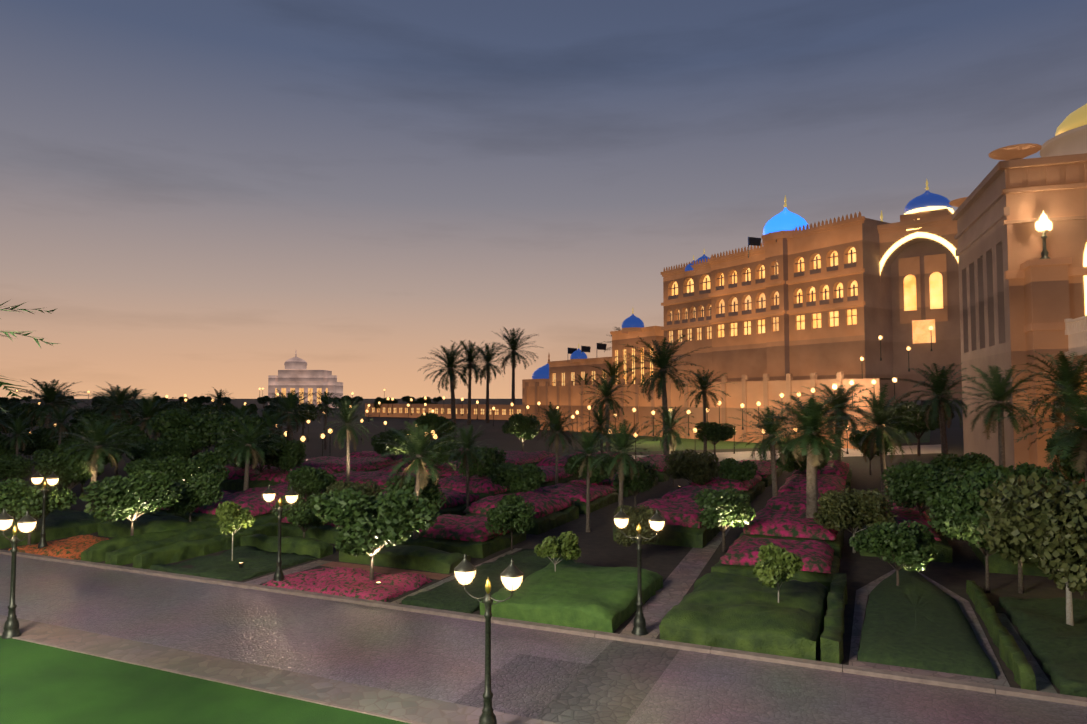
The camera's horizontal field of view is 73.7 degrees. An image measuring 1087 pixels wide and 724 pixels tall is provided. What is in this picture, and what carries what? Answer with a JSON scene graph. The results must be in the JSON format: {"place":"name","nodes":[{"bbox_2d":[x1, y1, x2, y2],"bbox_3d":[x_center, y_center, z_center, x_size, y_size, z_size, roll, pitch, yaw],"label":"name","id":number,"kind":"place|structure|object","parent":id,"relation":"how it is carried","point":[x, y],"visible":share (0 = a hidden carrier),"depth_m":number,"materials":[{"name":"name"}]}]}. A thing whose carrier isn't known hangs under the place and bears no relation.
{"place":"outdoors","nodes":[
{"label":"outdoors","id":0,"kind":"place"},
{"bbox_2d":[0,636,409,723],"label":"lawn","id":1,"kind":"structure","parent":0,"point":[41,684],"depth_m":20.15,"materials":[{"name":"green plant"}]},
{"bbox_2d":[0,301,57,413],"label":"palm","id":2,"kind":"object","parent":1,"relation":"on","point":[4,383],"visible":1,"depth_m":13.88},
{"bbox_2d":[0,615,557,723],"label":"sidewalk","id":3,"kind":"structure","parent":0,"point":[397,704],"depth_m":21.58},
{"bbox_2d":[0,508,36,638],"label":"lamp post","id":4,"kind":"object","parent":3,"relation":"on","point":[26,523],"visible":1,"depth_m":25.43,"materials":[{"name":"brown metal"}]},
{"bbox_2d":[454,554,523,723],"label":"lamp post","id":5,"kind":"object","parent":3,"relation":"on","point":[511,574],"visible":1,"depth_m":17.87,"materials":[{"name":"brown metal"}]},
{"bbox_2d":[244,560,331,584],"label":"garden path","id":6,"kind":"structure","parent":0,"point":[261,580],"depth_m":35.09,"materials":[{"name":"stone"}]},
{"bbox_2d":[268,352,549,407],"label":"distant buildings","id":7,"kind":"structure","parent":0,"point":[297,376],"depth_m":625.56,"materials":[{"name":"stone"}]},
{"bbox_2d":[0,399,995,693],"bbox_3d":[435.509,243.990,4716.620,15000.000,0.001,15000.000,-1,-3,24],"label":"ground","id":8,"kind":"structure","parent":0,"point":[510,441],"depth_m":162.34,"materials":[{"name":"plant"}]},
{"bbox_2d":[0,402,45,433],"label":"tree","id":9,"kind":"object","parent":8,"relation":"on","point":[19,409],"visible":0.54,"depth_m":115.94,"materials":[{"name":"green plant"}]},
{"bbox_2d":[8,378,93,429],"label":"palm","id":10,"kind":"object","parent":8,"relation":"on","point":[48,397],"visible":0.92,"depth_m":91.67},
{"bbox_2d":[87,382,148,424],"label":"palm","id":11,"kind":"object","parent":8,"relation":"on","point":[121,399],"visible":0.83,"depth_m":105.62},
{"bbox_2d":[418,339,485,422],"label":"palm","id":12,"kind":"object","parent":8,"relation":"on","point":[450,365],"visible":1,"depth_m":213.63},
{"bbox_2d":[451,340,500,424],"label":"palm","id":13,"kind":"object","parent":8,"relation":"on","point":[473,353],"visible":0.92,"depth_m":228.55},
{"bbox_2d":[462,343,521,422],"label":"palm","id":14,"kind":"object","parent":8,"relation":"on","point":[489,359],"visible":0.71,"depth_m":246.33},
{"bbox_2d":[487,326,542,403],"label":"palm","id":15,"kind":"object","parent":8,"relation":"on","point":[512,340],"visible":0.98,"depth_m":290.86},
{"bbox_2d":[502,413,539,450],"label":"broadleaf tree","id":16,"kind":"object","parent":8,"relation":"on","point":[524,426],"visible":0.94,"depth_m":105.30,"materials":[{"name":"green plant"}]},
{"bbox_2d":[579,369,639,451],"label":"palm","id":17,"kind":"object","parent":8,"relation":"on","point":[606,391],"visible":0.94,"depth_m":106.30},
{"bbox_2d":[365,180,961,448],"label":"palace","id":18,"kind":"structure","parent":8,"relation":"on","point":[799,305],"depth_m":149.19,"materials":[{"name":"stone"}]},
{"bbox_2d":[570,255,698,362],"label":"domes","id":19,"kind":"structure","parent":18,"relation":"on","point":[632,322],"depth_m":209.69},
{"bbox_2d":[886,401,953,455],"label":"broadleaf tree","id":20,"kind":"object","parent":8,"relation":"on","point":[921,427],"visible":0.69,"depth_m":103.60,"materials":[{"name":"green plant"}]},
{"bbox_2d":[949,104,1086,468],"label":"building","id":21,"kind":"structure","parent":8,"relation":"on","point":[1020,300],"depth_m":71.93,"materials":[{"name":"stone"}]},
{"bbox_2d":[0,554,1086,723],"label":"road","id":22,"kind":"structure","parent":0,"point":[437,657],"depth_m":23.89,"materials":[{"name":"asphalt"}]},
{"bbox_2d":[454,654,588,718],"bbox_3d":[-0.517,9.410,21.277,2.400,0.001,4.200,-1,-3,24],"label":"paving patch","id":23,"kind":"object","parent":22,"relation":"on","point":[527,686],"visible":1,"depth_m":21.05,"materials":[{"name":"stone"}]},
{"bbox_2d":[0,549,1086,723],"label":"kerbs","id":24,"kind":"structure","parent":22,"relation":"on","point":[996,689],"depth_m":23.93,"materials":[{"name":"concrete"}]},
{"bbox_2d":[534,640,679,723],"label":"paving patch","id":25,"kind":"object","parent":22,"relation":"on","point":[614,681],"visible":1,"depth_m":20.98,"materials":[{"name":"stone"}]},
{"bbox_2d":[0,449,1086,693],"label":"hedges","id":26,"kind":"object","parent":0,"point":[598,545],"depth_m":37.51,"materials":[{"name":"plant"}]},
{"bbox_2d":[0,453,33,479],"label":"tree","id":27,"kind":"object","parent":26,"relation":"on","point":[12,466],"visible":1,"depth_m":62.93,"materials":[{"name":"green plant"}]},
{"bbox_2d":[0,416,41,480],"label":"palm","id":28,"kind":"object","parent":26,"relation":"on","point":[18,427],"visible":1,"depth_m":71.26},
{"bbox_2d":[11,427,62,455],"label":"tree","id":29,"kind":"object","parent":26,"relation":"on","point":[41,439],"visible":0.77,"depth_m":82.43,"materials":[{"name":"green plant"}]},
{"bbox_2d":[0,478,77,544],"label":"round tree","id":30,"kind":"object","parent":26,"relation":"on","point":[19,498],"visible":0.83,"depth_m":39.90,"materials":[{"name":"green plant"}]},
{"bbox_2d":[31,470,58,548],"bbox_3d":[-27.065,8.103,39.252,1.900,4.420,0.600,-1,-3,24],"label":"lamp post","id":31,"kind":"object","parent":26,"relation":"on","point":[52,479],"visible":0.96,"depth_m":39.18,"materials":[{"name":"brown metal"}]},
{"bbox_2d":[36,406,88,444],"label":"palm","id":32,"kind":"object","parent":26,"relation":"on","point":[60,417],"visible":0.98,"depth_m":77.60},
{"bbox_2d":[34,447,103,508],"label":"round tree","id":33,"kind":"object","parent":26,"relation":"on","point":[66,474],"visible":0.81,"depth_m":53.34,"materials":[{"name":"green plant"}]},
{"bbox_2d":[54,437,121,492],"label":"tree","id":34,"kind":"object","parent":26,"relation":"on","point":[58,448],"visible":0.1,"depth_m":63.49,"materials":[{"name":"green plant"}]},
{"bbox_2d":[61,411,128,442],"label":"tree","id":35,"kind":"object","parent":26,"relation":"on","point":[93,417],"visible":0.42,"depth_m":82.69,"materials":[{"name":"green plant"}]},
{"bbox_2d":[48,416,144,510],"bbox_3d":[-33.575,7.554,54.410,6.845,7.031,6.599,-1,-3,16],"label":"palm","id":36,"kind":"object","parent":26,"relation":"on","point":[99,436],"visible":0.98,"depth_m":54.01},
{"bbox_2d":[88,425,148,474],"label":"tree","id":37,"kind":"object","parent":26,"relation":"on","point":[133,437],"visible":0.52,"depth_m":78.86,"materials":[{"name":"green plant"}]},
{"bbox_2d":[79,470,182,535],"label":"round tree","id":38,"kind":"object","parent":26,"relation":"on","point":[138,493],"visible":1,"depth_m":39.99,"materials":[{"name":"green plant"}]},
{"bbox_2d":[106,392,185,439],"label":"palm","id":39,"kind":"object","parent":26,"relation":"on","point":[148,409],"visible":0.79,"depth_m":80.82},
{"bbox_2d":[125,441,171,460],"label":"tree","id":40,"kind":"object","parent":26,"relation":"on","point":[154,450],"visible":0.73,"depth_m":68.06,"materials":[{"name":"green plant"}]},
{"bbox_2d":[148,450,229,482],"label":"round tree","id":41,"kind":"object","parent":26,"relation":"on","point":[214,463],"visible":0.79,"depth_m":52.71,"materials":[{"name":"green plant"}]},
{"bbox_2d":[149,409,228,457],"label":"tree","id":42,"kind":"object","parent":26,"relation":"on","point":[172,425],"visible":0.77,"depth_m":72.23,"materials":[{"name":"green plant"}]},
{"bbox_2d":[166,474,223,521],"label":"broadleaf tree","id":43,"kind":"object","parent":26,"relation":"on","point":[199,490],"visible":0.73,"depth_m":44.10,"materials":[{"name":"green plant"}]},
{"bbox_2d":[215,500,254,560],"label":"tree","id":44,"kind":"object","parent":26,"relation":"on","point":[231,516],"visible":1,"depth_m":35.67,"materials":[{"name":"green plant"}]},
{"bbox_2d":[214,415,267,468],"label":"tree","id":45,"kind":"object","parent":26,"relation":"on","point":[230,421],"visible":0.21,"depth_m":66.56,"materials":[{"name":"green plant"}]},
{"bbox_2d":[208,418,284,490],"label":"palm","id":46,"kind":"object","parent":26,"relation":"on","point":[250,448],"visible":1,"depth_m":57.63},
{"bbox_2d":[228,428,291,472],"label":"tree","id":47,"kind":"object","parent":26,"relation":"on","point":[279,445],"visible":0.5,"depth_m":65.03,"materials":[{"name":"green plant"}]},
{"bbox_2d":[243,410,301,468],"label":"palm","id":48,"kind":"object","parent":26,"relation":"on","point":[269,422],"visible":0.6,"depth_m":68.88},
{"bbox_2d":[262,485,297,580],"bbox_3d":[-11.866,7.770,32.584,1.900,4.420,0.600,-1,-3,24],"label":"lamp post","id":49,"kind":"object","parent":26,"relation":"on","point":[291,496],"visible":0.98,"depth_m":32.50,"materials":[{"name":"brown metal"}]},
{"bbox_2d":[265,439,306,472],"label":"tree","id":50,"kind":"object","parent":26,"relation":"on","point":[292,453],"visible":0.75,"depth_m":65.80,"materials":[{"name":"green plant"}]},
{"bbox_2d":[254,390,326,440],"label":"palm","id":51,"kind":"object","parent":26,"relation":"on","point":[290,403],"visible":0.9,"depth_m":80.75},
{"bbox_2d":[272,492,327,537],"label":"broadleaf tree","id":52,"kind":"object","parent":26,"relation":"on","point":[299,513],"visible":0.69,"depth_m":39.52,"materials":[{"name":"green plant"}]},
{"bbox_2d":[286,465,336,497],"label":"round tree","id":53,"kind":"object","parent":26,"relation":"on","point":[306,480],"visible":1,"depth_m":50.34,"materials":[{"name":"green plant"}]},
{"bbox_2d":[312,396,378,483],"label":"palm","id":54,"kind":"object","parent":26,"relation":"on","point":[347,417],"visible":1,"depth_m":60.88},
{"bbox_2d":[326,480,381,498],"bbox_3d":[-12.047,9.020,45.832,3.362,3.248,3.947,2,-4,-39],"label":"bush","id":55,"kind":"object","parent":26,"relation":"on","point":[369,490],"visible":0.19,"depth_m":45.72,"materials":[{"name":"green plant"}]},
{"bbox_2d":[320,562,449,579],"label":"garden path","id":56,"kind":"structure","parent":26,"relation":"on","point":[429,575],"depth_m":35.07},
{"bbox_2d":[370,429,412,459],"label":"broadleaf tree","id":57,"kind":"object","parent":26,"relation":"on","point":[381,448],"visible":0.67,"depth_m":78.88,"materials":[{"name":"green plant"}]},
{"bbox_2d":[382,474,446,510],"bbox_3d":[-7.615,8.510,42.700,3.397,3.958,4.032,1,-3,-26],"label":"bush","id":58,"kind":"object","parent":26,"relation":"on","point":[432,493],"visible":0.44,"depth_m":41.91,"materials":[{"name":"green plant"}]},
{"bbox_2d":[367,421,469,538],"bbox_3d":[-6.910,6.790,40.352,5.830,7.154,5.121,1,-3,-14],"label":"palm","id":59,"kind":"object","parent":26,"relation":"on","point":[418,444],"visible":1,"depth_m":39.97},
{"bbox_2d":[407,436,461,466],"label":"round tree","id":60,"kind":"object","parent":26,"relation":"on","point":[447,448],"visible":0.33,"depth_m":70.29,"materials":[{"name":"green plant"}]},
{"bbox_2d":[415,412,456,439],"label":"broadleaf tree","id":61,"kind":"object","parent":26,"relation":"on","point":[429,418],"visible":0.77,"depth_m":105.53,"materials":[{"name":"green plant"}]},
{"bbox_2d":[390,548,521,603],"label":"garden path","id":62,"kind":"structure","parent":26,"relation":"on","point":[427,588],"depth_m":32.98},
{"bbox_2d":[441,424,493,513],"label":"palm","id":63,"kind":"object","parent":26,"relation":"on","point":[468,456],"visible":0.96,"depth_m":48.34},
{"bbox_2d":[458,446,506,477],"bbox_3d":[-5.121,9.173,60.911,3.775,4.451,4.468,-1,-3,13],"label":"bush","id":64,"kind":"object","parent":26,"relation":"on","point":[491,460],"visible":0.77,"depth_m":59.81,"materials":[{"name":"green plant"}]},
{"bbox_2d":[484,493,536,550],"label":"broadleaf tree","id":65,"kind":"object","parent":26,"relation":"on","point":[515,510],"visible":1,"depth_m":38.97,"materials":[{"name":"green plant"}]},
{"bbox_2d":[490,462,545,492],"bbox_3d":[-2.160,9.151,53.074,4.542,3.712,3.632,-1,-3,16],"label":"bush","id":66,"kind":"object","parent":26,"relation":"on","point":[520,478],"visible":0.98,"depth_m":52.33,"materials":[{"name":"green plant"}]},
{"bbox_2d":[0,450,1086,697],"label":"garden beds","id":67,"kind":"object","parent":26,"relation":"on","point":[730,602],"visible":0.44,"depth_m":35.35,"materials":[{"name":"green plant"}]},
{"bbox_2d":[312,487,439,580],"bbox_3d":[-7.580,7.776,32.267,5.086,4.382,4.486,-1,-3,23],"label":"round tree","id":68,"kind":"object","parent":67,"relation":"on","point":[366,523],"visible":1,"depth_m":31.51,"materials":[{"name":"green plant"}]},
{"bbox_2d":[534,531,581,571],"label":"tree","id":69,"kind":"object","parent":26,"relation":"on","point":[566,543],"visible":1,"depth_m":31.17,"materials":[{"name":"green plant"}]},
{"bbox_2d":[536,408,583,484],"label":"palm","id":70,"kind":"object","parent":26,"relation":"on","point":[557,428],"visible":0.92,"depth_m":63.47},
{"bbox_2d":[556,429,614,531],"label":"palm","id":71,"kind":"object","parent":26,"relation":"on","point":[588,442],"visible":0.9,"depth_m":45.24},
{"bbox_2d":[563,454,616,485],"bbox_3d":[4.023,9.471,60.461,4.834,3.810,4.248,0,-3,3],"label":"bush","id":72,"kind":"object","parent":26,"relation":"on","point":[595,476],"visible":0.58,"depth_m":59.53,"materials":[{"name":"green plant"}]},
{"bbox_2d":[579,403,626,453],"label":"palm","id":73,"kind":"object","parent":26,"relation":"on","point":[600,420],"visible":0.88,"depth_m":79.32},
{"bbox_2d":[581,419,668,506],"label":"palm","id":74,"kind":"object","parent":26,"relation":"on","point":[623,444],"visible":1,"depth_m":43.08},
{"bbox_2d":[613,460,657,506],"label":"round tree","id":75,"kind":"object","parent":26,"relation":"on","point":[645,481],"visible":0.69,"depth_m":52.03,"materials":[{"name":"green plant"}]},
{"bbox_2d":[614,504,661,546],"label":"broadleaf tree","id":76,"kind":"object","parent":26,"relation":"on","point":[642,516],"visible":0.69,"depth_m":36.37,"materials":[{"name":"green plant"}]},
{"bbox_2d":[641,405,697,485],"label":"palm","id":77,"kind":"object","parent":26,"relation":"on","point":[669,422],"visible":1,"depth_m":68.83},
{"bbox_2d":[663,449,720,483],"bbox_3d":[12.451,9.269,60.389,4.568,4.204,4.493,2,-4,-36],"label":"bush","id":78,"kind":"object","parent":26,"relation":"on","point":[694,467],"visible":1,"depth_m":59.61,"materials":[{"name":"green plant"}]},
{"bbox_2d":[695,422,736,454],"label":"round tree","id":79,"kind":"object","parent":26,"relation":"on","point":[716,432],"visible":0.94,"depth_m":104.92,"materials":[{"name":"green plant"}]},
{"bbox_2d":[692,487,755,551],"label":"broadleaf tree","id":80,"kind":"object","parent":26,"relation":"on","point":[728,507],"visible":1,"depth_m":38.45,"materials":[{"name":"green plant"}]},
{"bbox_2d":[718,458,757,480],"bbox_3d":[16.140,9.687,60.156,3.336,3.349,2.817,-2,-4,38],"label":"bush","id":81,"kind":"object","parent":26,"relation":"on","point":[733,469],"visible":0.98,"depth_m":59.49,"materials":[{"name":"green plant"}]},
{"bbox_2d":[724,406,804,497],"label":"palm","id":82,"kind":"object","parent":26,"relation":"on","point":[768,428],"visible":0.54,"depth_m":52.49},
{"bbox_2d":[752,542,803,602],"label":"tree","id":83,"kind":"object","parent":26,"relation":"on","point":[773,566],"visible":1,"depth_m":26.49,"materials":[{"name":"green plant"}]},
{"bbox_2d":[776,440,830,473],"bbox_3d":[22.714,9.046,63.139,5.359,4.929,3.951,0,-3,0],"label":"bush","id":84,"kind":"object","parent":26,"relation":"on","point":[793,465],"visible":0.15,"depth_m":62.28,"materials":[{"name":"green plant"}]},
{"bbox_2d":[754,395,878,517],"bbox_3d":[15.373,6.151,41.481,6.760,8.543,6.528,-2,-4,39],"label":"fan palm","id":85,"kind":"object","parent":26,"relation":"on","point":[811,440],"visible":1,"depth_m":41.10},
{"bbox_2d":[793,383,892,460],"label":"palm","id":86,"kind":"object","parent":26,"relation":"on","point":[842,398],"visible":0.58,"depth_m":78.06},
{"bbox_2d":[813,488,897,552],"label":"broadleaf tree","id":87,"kind":"object","parent":26,"relation":"on","point":[851,510],"visible":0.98,"depth_m":38.55,"materials":[{"name":"green plant"}]},
{"bbox_2d":[849,430,889,474],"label":"round tree","id":88,"kind":"object","parent":26,"relation":"on","point":[858,436],"visible":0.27,"depth_m":78.40,"materials":[{"name":"green plant"}]},
{"bbox_2d":[832,383,927,497],"bbox_3d":[24.524,6.278,52.657,8.109,9.404,6.521,3,-4,-41],"label":"palm","id":89,"kind":"object","parent":26,"relation":"on","point":[880,411],"visible":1,"depth_m":52.36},
{"bbox_2d":[849,520,937,585],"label":"broadleaf tree","id":90,"kind":"object","parent":26,"relation":"on","point":[912,544],"visible":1,"depth_m":30.54,"materials":[{"name":"green plant"}]},
{"bbox_2d":[880,459,943,515],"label":"round tree","id":91,"kind":"object","parent":26,"relation":"on","point":[906,481],"visible":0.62,"depth_m":42.56,"materials":[{"name":"green plant"}]},
{"bbox_2d":[858,568,995,678],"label":"lawn","id":92,"kind":"structure","parent":26,"relation":"on","point":[915,619],"depth_m":25.01,"materials":[{"name":"plant"}]},
{"bbox_2d":[849,569,1009,686],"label":"garden path","id":93,"kind":"structure","parent":26,"relation":"on","point":[862,594],"depth_m":24.80,"materials":[{"name":"stone"}]},
{"bbox_2d":[897,362,991,455],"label":"palm","id":94,"kind":"object","parent":26,"relation":"on","point":[938,385],"visible":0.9,"depth_m":78.37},
{"bbox_2d":[929,452,995,471],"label":"round tree","id":95,"kind":"object","parent":26,"relation":"on","point":[947,461],"visible":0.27,"depth_m":51.50,"materials":[{"name":"green plant"}]},
{"bbox_2d":[920,462,1016,511],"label":"broadleaf tree","id":96,"kind":"object","parent":26,"relation":"on","point":[945,478],"visible":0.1,"depth_m":39.17,"materials":[{"name":"green plant"}]},
{"bbox_2d":[927,479,1041,592],"bbox_3d":[19.033,7.511,31.272,4.503,4.810,4.315,-1,-3,17],"label":"round tree","id":97,"kind":"object","parent":26,"relation":"on","point":[957,511],"visible":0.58,"depth_m":30.75,"materials":[{"name":"green plant"}]},
{"bbox_2d":[932,365,1058,466],"bbox_3d":[32.660,5.545,52.059,8.564,10.808,7.457,-1,-3,17],"label":"palm","id":98,"kind":"object","parent":26,"relation":"on","point":[998,388],"visible":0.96,"depth_m":51.97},
{"bbox_2d":[958,468,1067,593],"bbox_3d":[20.294,7.288,31.099,4.567,5.242,5.203,-1,-3,12],"label":"broadleaf tree","id":99,"kind":"object","parent":26,"relation":"on","point":[982,478],"visible":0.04,"depth_m":31.63,"materials":[{"name":"green plant"}]},
{"bbox_2d":[976,472,1086,625],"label":"olive tree","id":100,"kind":"object","parent":26,"relation":"on","point":[1048,525],"visible":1,"depth_m":24.71,"materials":[{"name":"green plant"}]},
{"bbox_2d":[990,380,1086,481],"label":"palm","id":101,"kind":"object","parent":26,"relation":"on","point":[1080,410],"visible":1,"depth_m":38.65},
{"bbox_2d":[1007,462,1072,484],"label":"round tree","id":102,"kind":"object","parent":26,"relation":"on","point":[1025,469],"visible":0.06,"depth_m":38.00,"materials":[{"name":"green plant"}]},
{"bbox_2d":[1001,350,1086,459],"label":"palm","id":103,"kind":"object","parent":26,"relation":"on","point":[1071,373],"visible":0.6,"depth_m":62.25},
{"bbox_2d":[1044,429,1084,482],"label":"round tree","id":104,"kind":"object","parent":26,"relation":"on","point":[1072,474],"visible":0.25,"depth_m":51.53,"materials":[{"name":"green plant"}]},
{"bbox_2d":[0,0,1086,398],"label":"sky","id":105,"kind":"structure","parent":0,"point":[204,195],"materials":[{"name":"blue"}]},
{"bbox_2d":[620,523,733,638],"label":"garden path","id":106,"kind":"structure","parent":0,"point":[679,581],"depth_m":31.94,"materials":[{"name":"stone"}]},
{"bbox_2d":[613,507,664,635],"bbox_3d":[3.424,7.435,25.876,1.900,4.420,0.600,-1,-3,24],"label":"lamp post","id":107,"kind":"object","parent":106,"relation":"on","point":[656,520],"visible":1,"depth_m":25.77,"materials":[{"name":"brown metal"}]},
{"bbox_2d":[568,423,930,451],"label":"lawn","id":108,"kind":"structure","parent":0,"point":[690,444],"depth_m":133.41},
{"bbox_2d":[631,444,940,461],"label":"driveway","id":109,"kind":"structure","parent":0,"point":[745,455],"depth_m":109.23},
{"bbox_2d":[611,335,709,454],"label":"palm","id":110,"kind":"object","parent":109,"relation":"on","point":[661,361],"visible":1,"depth_m":97.75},
{"bbox_2d":[673,369,730,452],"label":"palm","id":111,"kind":"object","parent":109,"relation":"on","point":[703,387],"visible":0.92,"depth_m":105.60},
{"bbox_2d":[996,613,1057,693],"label":"garden path","id":112,"kind":"structure","parent":0,"point":[1043,683],"depth_m":23.05,"materials":[{"name":"stone"}]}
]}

